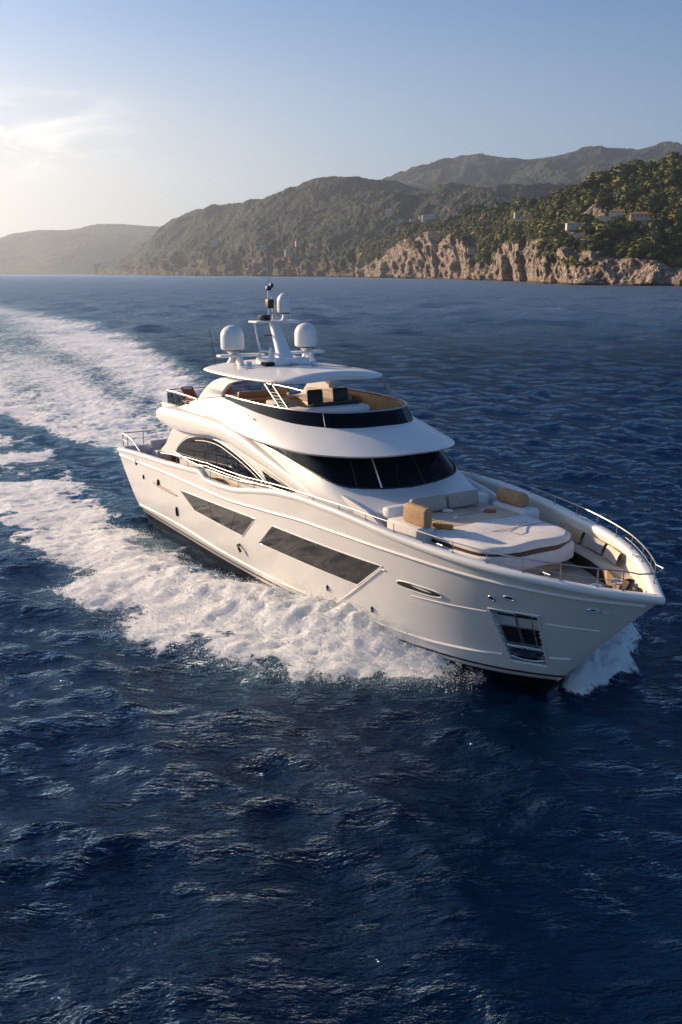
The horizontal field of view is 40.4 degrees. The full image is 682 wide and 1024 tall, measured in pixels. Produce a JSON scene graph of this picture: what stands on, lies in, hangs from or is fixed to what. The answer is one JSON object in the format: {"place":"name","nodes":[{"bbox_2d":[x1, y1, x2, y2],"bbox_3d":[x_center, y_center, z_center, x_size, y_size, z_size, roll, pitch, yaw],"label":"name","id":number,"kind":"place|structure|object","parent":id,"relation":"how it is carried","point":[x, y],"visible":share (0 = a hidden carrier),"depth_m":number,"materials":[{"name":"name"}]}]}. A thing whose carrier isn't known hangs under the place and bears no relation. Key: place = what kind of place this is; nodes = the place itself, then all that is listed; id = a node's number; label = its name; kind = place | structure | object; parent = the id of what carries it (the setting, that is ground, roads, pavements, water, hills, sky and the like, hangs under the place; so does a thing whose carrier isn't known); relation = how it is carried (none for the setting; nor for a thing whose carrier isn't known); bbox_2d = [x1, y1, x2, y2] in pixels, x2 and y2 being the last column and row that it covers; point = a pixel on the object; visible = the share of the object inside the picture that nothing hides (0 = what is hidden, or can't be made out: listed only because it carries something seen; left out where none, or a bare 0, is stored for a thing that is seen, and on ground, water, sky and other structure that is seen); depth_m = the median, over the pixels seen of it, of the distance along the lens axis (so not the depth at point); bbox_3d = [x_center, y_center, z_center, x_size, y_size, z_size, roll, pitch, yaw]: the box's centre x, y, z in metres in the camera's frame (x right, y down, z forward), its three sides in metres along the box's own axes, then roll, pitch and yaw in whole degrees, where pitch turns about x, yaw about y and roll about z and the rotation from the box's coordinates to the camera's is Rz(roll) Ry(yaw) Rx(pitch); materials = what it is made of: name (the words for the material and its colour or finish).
{"place":"outdoors","nodes":[
{"label":"outdoors","id":0,"kind":"place"},
{"bbox_2d":[0,224,160,274],"bbox_3d":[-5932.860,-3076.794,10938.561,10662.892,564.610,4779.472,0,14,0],"label":"hills","id":1,"kind":"structure","parent":0,"point":[81,251],"depth_m":9219.45,"materials":[{"name":"grey"}]},
{"bbox_2d":[266,399,298,407],"bbox_3d":[-2.234,-3.890,35.147,0.960,0.704,1.007,-9,17,-30],"label":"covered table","id":2,"kind":"object","parent":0,"point":[290,403],"visible":0.39,"depth_m":34.79,"materials":[{"name":"white fabric"}]},
{"bbox_2d":[93,176,569,276],"bbox_3d":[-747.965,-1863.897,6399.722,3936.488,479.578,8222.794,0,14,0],"label":"wooded hill","id":3,"kind":"structure","parent":0,"point":[333,221],"depth_m":3755.55,"materials":[{"name":"green plant"}]},
{"bbox_2d":[285,251,293,256],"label":"villa","id":4,"kind":"object","parent":3,"relation":"on","point":[289,253],"visible":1,"depth_m":3284.78,"materials":[{"name":"grey paint"}]},
{"bbox_2d":[295,240,302,246],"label":"villa","id":5,"kind":"object","parent":3,"relation":"on","point":[298,243],"visible":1,"depth_m":3266.16,"materials":[{"name":"paint"}]},
{"bbox_2d":[385,209,393,216],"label":"villa","id":6,"kind":"object","parent":3,"relation":"on","point":[389,212],"visible":1,"depth_m":3169.93,"materials":[{"name":"grey"}]},
{"bbox_2d":[422,215,435,221],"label":"villa","id":7,"kind":"object","parent":3,"relation":"on","point":[426,217],"visible":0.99,"depth_m":3053.09,"materials":[{"name":"grey"}]},
{"bbox_2d":[430,199,440,205],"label":"villa","id":8,"kind":"object","parent":3,"relation":"on","point":[435,202],"visible":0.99,"depth_m":3110.25,"materials":[{"name":"ceramic"}]},
{"bbox_2d":[0,275,681,1023],"bbox_3d":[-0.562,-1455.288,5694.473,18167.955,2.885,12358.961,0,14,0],"label":"sea","id":9,"kind":"structure","parent":0,"point":[198,839],"depth_m":23.07,"materials":[{"name":"blue liquid"}]},
{"bbox_2d":[12,513,648,706],"bbox_3d":[-4.154,1.828,32.145,28.346,2.390,12.006,9,17,32],"label":"spray","id":10,"kind":"object","parent":9,"relation":"on","point":[312,621],"visible":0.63,"depth_m":28.89,"materials":[{"name":"white liquid"}]},
{"bbox_2d":[117,254,665,692],"bbox_3d":[-0.255,-3.048,33.121,6.924,12.700,29.591,-9,17,-30],"label":"motor yacht","id":11,"kind":"object","parent":9,"relation":"on","point":[538,592],"visible":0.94,"depth_m":28.91,"materials":[{"name":"white plastic"}]},
{"bbox_2d":[180,386,198,401],"bbox_3d":[-6.205,-4.937,39.462,0.620,0.718,1.624,-11,18,-36],"label":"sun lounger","id":12,"kind":"object","parent":11,"relation":"on","point":[188,390],"visible":0.48,"depth_m":39.78,"materials":[{"name":"brown wood"}]},
{"bbox_2d":[226,386,237,397],"bbox_3d":[-4.751,-5.160,40.327,0.620,0.719,1.624,-9,17,-30],"label":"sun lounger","id":13,"kind":"object","parent":11,"relation":"on","point":[229,391],"visible":0.12,"depth_m":40.66,"materials":[{"name":"brown wood"}]},
{"bbox_2d":[290,406,316,410],"bbox_3d":[-1.407,-3.463,32.082,0.974,0.267,0.813,12,19,40],"label":"draped cover","id":14,"kind":"object","parent":11,"relation":"on","point":[305,408],"visible":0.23,"depth_m":31.97,"materials":[{"name":"white fabric"}]},
{"bbox_2d":[403,502,431,527],"bbox_3d":[2.145,0.088,26.035,0.276,0.572,1.084,-9,17,-32],"label":"cushion","id":15,"kind":"object","parent":11,"relation":"on","point":[417,515],"visible":1,"depth_m":25.83,"materials":[{"name":"beige fabric"}]},
{"bbox_2d":[432,522,452,529],"bbox_3d":[2.866,0.391,26.110,0.629,0.166,0.190,9,17,32],"label":"rolled towel","id":16,"kind":"object","parent":11,"relation":"on","point":[440,525],"visible":1,"depth_m":26.04,"materials":[{"name":"fabric"}]},
{"bbox_2d":[496,488,528,506],"bbox_3d":[5.268,-0.443,28.420,0.463,0.466,1.247,-8,16,-29],"label":"cushion","id":17,"kind":"object","parent":11,"relation":"on","point":[513,497],"visible":1,"depth_m":28.15,"materials":[{"name":"beige fabric"}]},
{"bbox_2d":[0,0,681,237],"label":"sky","id":18,"kind":"structure","parent":0,"point":[133,112],"materials":[{"name":"blue"}]},
{"bbox_2d":[355,172,681,285],"bbox_3d":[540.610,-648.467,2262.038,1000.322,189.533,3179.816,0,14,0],"label":"headland","id":19,"kind":"structure","parent":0,"point":[431,258],"depth_m":1247.25,"materials":[{"name":"beige stone"}]},
{"bbox_2d":[399,220,412,227],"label":"coastal tree","id":20,"kind":"object","parent":19,"relation":"on","point":[403,223],"visible":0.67,"depth_m":2360.96,"materials":[{"name":"green plant"}]},
{"bbox_2d":[428,233,440,240],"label":"villa","id":21,"kind":"object","parent":19,"relation":"on","point":[436,236],"visible":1,"depth_m":1968.44,"materials":[{"name":"grey paint"}]},
{"bbox_2d":[459,204,473,215],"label":"coastal tree","id":22,"kind":"object","parent":19,"relation":"on","point":[466,209],"visible":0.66,"depth_m":1937.13,"materials":[{"name":"green plant"}]},
{"bbox_2d":[467,248,475,254],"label":"villa","id":23,"kind":"object","parent":19,"relation":"on","point":[471,251],"visible":1,"depth_m":1671.33,"materials":[{"name":"grey paint"}]},
{"bbox_2d":[471,202,486,213],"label":"coastal tree","id":24,"kind":"object","parent":19,"relation":"on","point":[479,207],"visible":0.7,"depth_m":1786.94,"materials":[{"name":"green plant"}]},
{"bbox_2d":[478,221,489,234],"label":"coastal tree","id":25,"kind":"object","parent":19,"relation":"on","point":[484,225],"visible":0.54,"depth_m":1639.93,"materials":[{"name":"green plant"}]},
{"bbox_2d":[480,244,490,256],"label":"coastal tree","id":26,"kind":"object","parent":19,"relation":"on","point":[486,248],"visible":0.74,"depth_m":1539.85,"materials":[{"name":"green plant"}]},
{"bbox_2d":[490,242,498,252],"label":"coastal tree","id":27,"kind":"object","parent":19,"relation":"on","point":[494,247],"visible":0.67,"depth_m":1429.65,"materials":[{"name":"green plant"}]},
{"bbox_2d":[490,201,510,213],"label":"coastal tree","id":28,"kind":"object","parent":19,"relation":"on","point":[499,207],"visible":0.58,"depth_m":1606.73,"materials":[{"name":"green plant"}]},
{"bbox_2d":[495,231,507,242],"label":"coastal tree","id":29,"kind":"object","parent":19,"relation":"on","point":[502,236],"visible":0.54,"depth_m":1429.08,"materials":[{"name":"green plant"}]},
{"bbox_2d":[509,226,520,235],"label":"coastal tree","id":30,"kind":"object","parent":19,"relation":"on","point":[514,229],"visible":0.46,"depth_m":1333.74,"materials":[{"name":"green plant"}]},
{"bbox_2d":[512,230,522,239],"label":"coastal tree","id":31,"kind":"object","parent":19,"relation":"on","point":[516,234],"visible":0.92,"depth_m":1304.21,"materials":[{"name":"green plant"}]},
{"bbox_2d":[358,161,681,266],"bbox_3d":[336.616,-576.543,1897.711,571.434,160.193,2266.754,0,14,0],"label":"wood","id":32,"kind":"object","parent":19,"relation":"on","point":[371,251],"visible":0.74,"depth_m":1361.96,"materials":[{"name":"green plant"}]},
{"bbox_2d":[515,198,524,204],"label":"coastal tree","id":33,"kind":"object","parent":19,"relation":"on","point":[521,201],"visible":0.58,"depth_m":1511.01,"materials":[{"name":"green plant"}]},
{"bbox_2d":[515,217,526,224],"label":"villa","id":34,"kind":"object","parent":19,"relation":"on","point":[519,219],"visible":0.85,"depth_m":1430.97,"materials":[{"name":"grey"}]},
{"bbox_2d":[523,198,538,207],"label":"coastal tree","id":35,"kind":"object","parent":19,"relation":"on","point":[530,202],"visible":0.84,"depth_m":1435.45,"materials":[{"name":"green plant"}]},
{"bbox_2d":[535,241,544,248],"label":"coastal tree","id":36,"kind":"object","parent":19,"relation":"on","point":[539,244],"visible":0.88,"depth_m":1117.86,"materials":[{"name":"green plant"}]},
{"bbox_2d":[538,217,553,226],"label":"coastal tree","id":37,"kind":"object","parent":19,"relation":"on","point":[543,221],"visible":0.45,"depth_m":1189.74,"materials":[{"name":"green plant"}]},
{"bbox_2d":[540,219,556,232],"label":"coastal tree","id":38,"kind":"object","parent":19,"relation":"on","point":[546,225],"visible":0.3,"depth_m":1137.19,"materials":[{"name":"green plant"}]},
{"bbox_2d":[547,208,556,217],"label":"coastal tree","id":39,"kind":"object","parent":19,"relation":"on","point":[552,213],"visible":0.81,"depth_m":1190.83,"materials":[{"name":"green plant"}]},
{"bbox_2d":[547,221,564,231],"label":"coastal tree","id":40,"kind":"object","parent":19,"relation":"on","point":[557,226],"visible":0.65,"depth_m":1109.73,"materials":[{"name":"green plant"}]},
{"bbox_2d":[553,235,565,242],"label":"coastal tree","id":41,"kind":"object","parent":19,"relation":"on","point":[558,239],"visible":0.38,"depth_m":1005.39,"materials":[{"name":"green plant"}]},
{"bbox_2d":[556,208,565,217],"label":"coastal tree","id":42,"kind":"object","parent":19,"relation":"on","point":[560,212],"visible":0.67,"depth_m":1163.68,"materials":[{"name":"green plant"}]},
{"bbox_2d":[557,230,568,237],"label":"coastal tree","id":43,"kind":"object","parent":19,"relation":"on","point":[565,233],"visible":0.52,"depth_m":1064.22,"materials":[{"name":"green plant"}]},
{"bbox_2d":[565,223,581,230],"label":"villa","id":44,"kind":"object","parent":19,"relation":"on","point":[571,226],"visible":0.93,"depth_m":1077.06,"materials":[{"name":"grey"}]},
{"bbox_2d":[569,213,580,220],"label":"coastal tree","id":45,"kind":"object","parent":19,"relation":"on","point":[573,216],"visible":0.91,"depth_m":1097.04,"materials":[{"name":"green plant"}]},
{"bbox_2d":[569,233,584,238],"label":"villa","id":46,"kind":"object","parent":19,"relation":"on","point":[576,235],"visible":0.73,"depth_m":1003.76,"materials":[{"name":"grey"}]},
{"bbox_2d":[577,181,590,189],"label":"coastal tree","id":47,"kind":"object","parent":19,"relation":"on","point":[584,184],"visible":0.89,"depth_m":1177.33,"materials":[{"name":"green plant"}]},
{"bbox_2d":[581,215,589,221],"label":"coastal tree","id":48,"kind":"object","parent":19,"relation":"on","point":[585,218],"visible":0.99,"depth_m":1079.92,"materials":[{"name":"green plant"}]},
{"bbox_2d":[579,239,592,250],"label":"coastal tree","id":49,"kind":"object","parent":19,"relation":"on","point":[583,243],"visible":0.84,"depth_m":934.15,"materials":[{"name":"green plant"}]},
{"bbox_2d":[582,196,594,206],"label":"coastal tree","id":50,"kind":"object","parent":19,"relation":"on","point":[588,201],"visible":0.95,"depth_m":1101.95,"materials":[{"name":"green plant"}]},
{"bbox_2d":[582,224,595,234],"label":"coastal tree","id":51,"kind":"object","parent":19,"relation":"on","point":[588,230],"visible":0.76,"depth_m":959.16,"materials":[{"name":"green plant"}]},
{"bbox_2d":[586,171,597,181],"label":"coastal tree","id":52,"kind":"object","parent":19,"relation":"on","point":[590,177],"visible":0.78,"depth_m":1176.00,"materials":[{"name":"green plant"}]},
{"bbox_2d":[587,242,599,249],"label":"coastal tree","id":53,"kind":"object","parent":19,"relation":"on","point":[592,246],"visible":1,"depth_m":922.78,"materials":[{"name":"green plant"}]},
{"bbox_2d":[587,189,600,196],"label":"coastal tree","id":54,"kind":"object","parent":19,"relation":"on","point":[592,192],"visible":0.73,"depth_m":1119.23,"materials":[{"name":"green plant"}]},
{"bbox_2d":[595,196,605,204],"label":"coastal tree","id":55,"kind":"object","parent":19,"relation":"on","point":[599,200],"visible":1,"depth_m":1086.84,"materials":[{"name":"green plant"}]},
{"bbox_2d":[593,171,612,182],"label":"coastal tree","id":56,"kind":"object","parent":19,"relation":"on","point":[602,176],"visible":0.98,"depth_m":1166.56,"materials":[{"name":"green plant"}]},
{"bbox_2d":[603,194,611,201],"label":"coastal tree","id":57,"kind":"object","parent":19,"relation":"on","point":[606,197],"visible":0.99,"depth_m":1085.54,"materials":[{"name":"green plant"}]},
{"bbox_2d":[593,219,624,237],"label":"coastal tree","id":58,"kind":"object","parent":19,"relation":"on","point":[608,228],"visible":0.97,"depth_m":931.94,"materials":[{"name":"green plant"}]},
{"bbox_2d":[611,215,624,221],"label":"coastal tree","id":59,"kind":"object","parent":19,"relation":"on","point":[619,218],"visible":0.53,"depth_m":999.15,"materials":[{"name":"green plant"}]},
{"bbox_2d":[610,209,626,218],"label":"villa","id":60,"kind":"object","parent":19,"relation":"on","point":[617,212],"visible":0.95,"depth_m":1049.92,"materials":[{"name":"ceramic"}]},
{"bbox_2d":[608,173,632,187],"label":"coastal tree","id":61,"kind":"object","parent":19,"relation":"on","point":[622,179],"visible":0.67,"depth_m":1123.25,"materials":[{"name":"green plant"}]},
{"bbox_2d":[611,241,630,252],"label":"coastal tree","id":62,"kind":"object","parent":19,"relation":"on","point":[618,246],"visible":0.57,"depth_m":913.79,"materials":[{"name":"green plant"}]},
{"bbox_2d":[619,245,632,253],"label":"coastal tree","id":63,"kind":"object","parent":19,"relation":"on","point":[624,248],"visible":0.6,"depth_m":905.99,"materials":[{"name":"green plant"}]},
{"bbox_2d":[614,164,638,175],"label":"coastal tree","id":64,"kind":"object","parent":19,"relation":"on","point":[626,169],"visible":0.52,"depth_m":1169.54,"materials":[{"name":"green plant"}]},
{"bbox_2d":[617,190,635,205],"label":"coastal tree","id":65,"kind":"object","parent":19,"relation":"on","point":[622,200],"visible":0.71,"depth_m":1052.02,"materials":[{"name":"green plant"}]},
{"bbox_2d":[620,224,634,232],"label":"coastal tree","id":66,"kind":"object","parent":19,"relation":"on","point":[628,228],"visible":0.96,"depth_m":928.29,"materials":[{"name":"green plant"}]},
{"bbox_2d":[621,182,639,192],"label":"coastal tree","id":67,"kind":"object","parent":19,"relation":"on","point":[625,188],"visible":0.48,"depth_m":1073.14,"materials":[{"name":"green plant"}]},
{"bbox_2d":[625,249,636,256],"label":"coastal tree","id":68,"kind":"object","parent":19,"relation":"on","point":[631,253],"visible":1,"depth_m":879.49,"materials":[{"name":"green plant"}]},
{"bbox_2d":[623,195,638,202],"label":"coastal tree","id":69,"kind":"object","parent":19,"relation":"on","point":[633,198],"visible":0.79,"depth_m":1047.75,"materials":[{"name":"green plant"}]},
{"bbox_2d":[625,219,641,227],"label":"coastal tree","id":70,"kind":"object","parent":19,"relation":"on","point":[637,223],"visible":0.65,"depth_m":944.33,"materials":[{"name":"green plant"}]},
{"bbox_2d":[629,189,641,196],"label":"coastal tree","id":71,"kind":"object","parent":19,"relation":"on","point":[635,192],"visible":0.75,"depth_m":1051.98,"materials":[{"name":"green plant"}]},
{"bbox_2d":[628,159,645,166],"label":"coastal tree","id":72,"kind":"object","parent":19,"relation":"on","point":[639,162],"visible":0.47,"depth_m":1201.54,"materials":[{"name":"green plant"}]},
{"bbox_2d":[629,212,650,225],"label":"villa","id":73,"kind":"object","parent":19,"relation":"on","point":[644,217],"visible":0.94,"depth_m":972.00,"materials":[{"name":"ceramic"}]},
{"bbox_2d":[632,197,648,211],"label":"coastal tree","id":74,"kind":"object","parent":19,"relation":"on","point":[638,205],"visible":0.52,"depth_m":1008.54,"materials":[{"name":"green plant"}]},
{"bbox_2d":[635,166,653,176],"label":"coastal tree","id":75,"kind":"object","parent":19,"relation":"on","point":[641,171],"visible":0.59,"depth_m":1124.65,"materials":[{"name":"green plant"}]},
{"bbox_2d":[632,238,660,257],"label":"coastal tree","id":76,"kind":"object","parent":19,"relation":"on","point":[645,245],"visible":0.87,"depth_m":874.44,"materials":[{"name":"green plant"}]},
{"bbox_2d":[641,226,660,234],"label":"coastal tree","id":77,"kind":"object","parent":19,"relation":"on","point":[646,231],"visible":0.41,"depth_m":930.19,"materials":[{"name":"green plant"}]},
{"bbox_2d":[645,182,657,189],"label":"coastal tree","id":78,"kind":"object","parent":19,"relation":"on","point":[650,185],"visible":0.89,"depth_m":1065.17,"materials":[{"name":"green plant"}]},
{"bbox_2d":[646,162,656,168],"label":"coastal tree","id":79,"kind":"object","parent":19,"relation":"on","point":[651,165],"visible":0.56,"depth_m":1158.96,"materials":[{"name":"green plant"}]},
{"bbox_2d":[645,252,657,257],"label":"coastal tree","id":80,"kind":"object","parent":19,"relation":"on","point":[650,255],"visible":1,"depth_m":866.60,"materials":[{"name":"green plant"}]},
{"bbox_2d":[644,230,662,242],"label":"coastal tree","id":81,"kind":"object","parent":19,"relation":"on","point":[653,235],"visible":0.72,"depth_m":899.43,"materials":[{"name":"green plant"}]},
{"bbox_2d":[642,197,664,209],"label":"coastal tree","id":82,"kind":"object","parent":19,"relation":"on","point":[650,201],"visible":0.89,"depth_m":995.83,"materials":[{"name":"green plant"}]},
{"bbox_2d":[647,219,662,229],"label":"coastal tree","id":83,"kind":"object","parent":19,"relation":"on","point":[654,223],"visible":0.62,"depth_m":962.94,"materials":[{"name":"green plant"}]},
{"bbox_2d":[645,190,668,200],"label":"coastal tree","id":84,"kind":"object","parent":19,"relation":"on","point":[657,194],"visible":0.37,"depth_m":1008.19,"materials":[{"name":"green plant"}]},
{"bbox_2d":[651,203,662,211],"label":"coastal tree","id":85,"kind":"object","parent":19,"relation":"on","point":[656,207],"visible":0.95,"depth_m":991.26,"materials":[{"name":"green plant"}]},
{"bbox_2d":[649,247,666,259],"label":"coastal tree","id":86,"kind":"object","parent":19,"relation":"on","point":[660,253],"visible":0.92,"depth_m":866.76,"materials":[{"name":"green plant"}]},
{"bbox_2d":[652,169,663,176],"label":"coastal tree","id":87,"kind":"object","parent":19,"relation":"on","point":[655,173],"visible":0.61,"depth_m":1096.04,"materials":[{"name":"green plant"}]},
{"bbox_2d":[657,165,670,172],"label":"coastal tree","id":88,"kind":"object","parent":19,"relation":"on","point":[662,168],"visible":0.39,"depth_m":1094.39,"materials":[{"name":"green plant"}]},
{"bbox_2d":[660,244,670,251],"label":"coastal tree","id":89,"kind":"object","parent":19,"relation":"on","point":[666,247],"visible":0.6,"depth_m":887.82,"materials":[{"name":"green plant"}]},
{"bbox_2d":[661,206,674,211],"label":"coastal tree","id":90,"kind":"object","parent":19,"relation":"on","point":[667,209],"visible":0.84,"depth_m":971.45,"materials":[{"name":"green plant"}]},
{"bbox_2d":[663,167,677,176],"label":"coastal tree","id":91,"kind":"object","parent":19,"relation":"on","point":[668,172],"visible":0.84,"depth_m":1077.03,"materials":[{"name":"green plant"}]},
{"bbox_2d":[665,256,675,265],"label":"coastal tree","id":92,"kind":"object","parent":19,"relation":"on","point":[670,260],"visible":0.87,"depth_m":867.34,"materials":[{"name":"green plant"}]},
{"bbox_2d":[662,176,679,186],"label":"coastal tree","id":93,"kind":"object","parent":19,"relation":"on","point":[671,180],"visible":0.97,"depth_m":1055.79,"materials":[{"name":"green plant"}]},
{"bbox_2d":[667,197,676,205],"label":"coastal tree","id":94,"kind":"object","parent":19,"relation":"on","point":[672,200],"visible":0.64,"depth_m":980.02,"materials":[{"name":"green plant"}]},
{"bbox_2d":[665,155,680,164],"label":"coastal tree","id":95,"kind":"object","parent":19,"relation":"on","point":[667,161],"visible":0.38,"depth_m":1124.60,"materials":[{"name":"green plant"}]},
{"bbox_2d":[666,151,679,158],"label":"coastal tree","id":96,"kind":"object","parent":19,"relation":"on","point":[670,154],"visible":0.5,"depth_m":1163.49,"materials":[{"name":"green plant"}]},
{"bbox_2d":[667,207,681,222],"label":"coastal tree","id":97,"kind":"object","parent":19,"relation":"on","point":[675,214],"visible":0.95,"depth_m":955.30,"materials":[{"name":"green plant"}]},
{"bbox_2d":[668,185,681,192],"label":"coastal tree","id":98,"kind":"object","parent":19,"relation":"on","point":[675,188],"visible":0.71,"depth_m":1025.33,"materials":[{"name":"green plant"}]},
{"bbox_2d":[673,220,681,228],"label":"coastal tree","id":99,"kind":"object","parent":19,"relation":"on","point":[678,223],"visible":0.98,"depth_m":951.38,"materials":[{"name":"green plant"}]},
{"bbox_2d":[673,157,681,164],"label":"coastal tree","id":100,"kind":"object","parent":19,"relation":"on","point":[677,160],"visible":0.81,"depth_m":1107.90,"materials":[{"name":"green plant"}]},
{"bbox_2d":[380,141,681,189],"bbox_3d":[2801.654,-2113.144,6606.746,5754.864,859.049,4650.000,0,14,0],"label":"mountain ridge","id":101,"kind":"structure","parent":0,"point":[578,166],"depth_m":5861.09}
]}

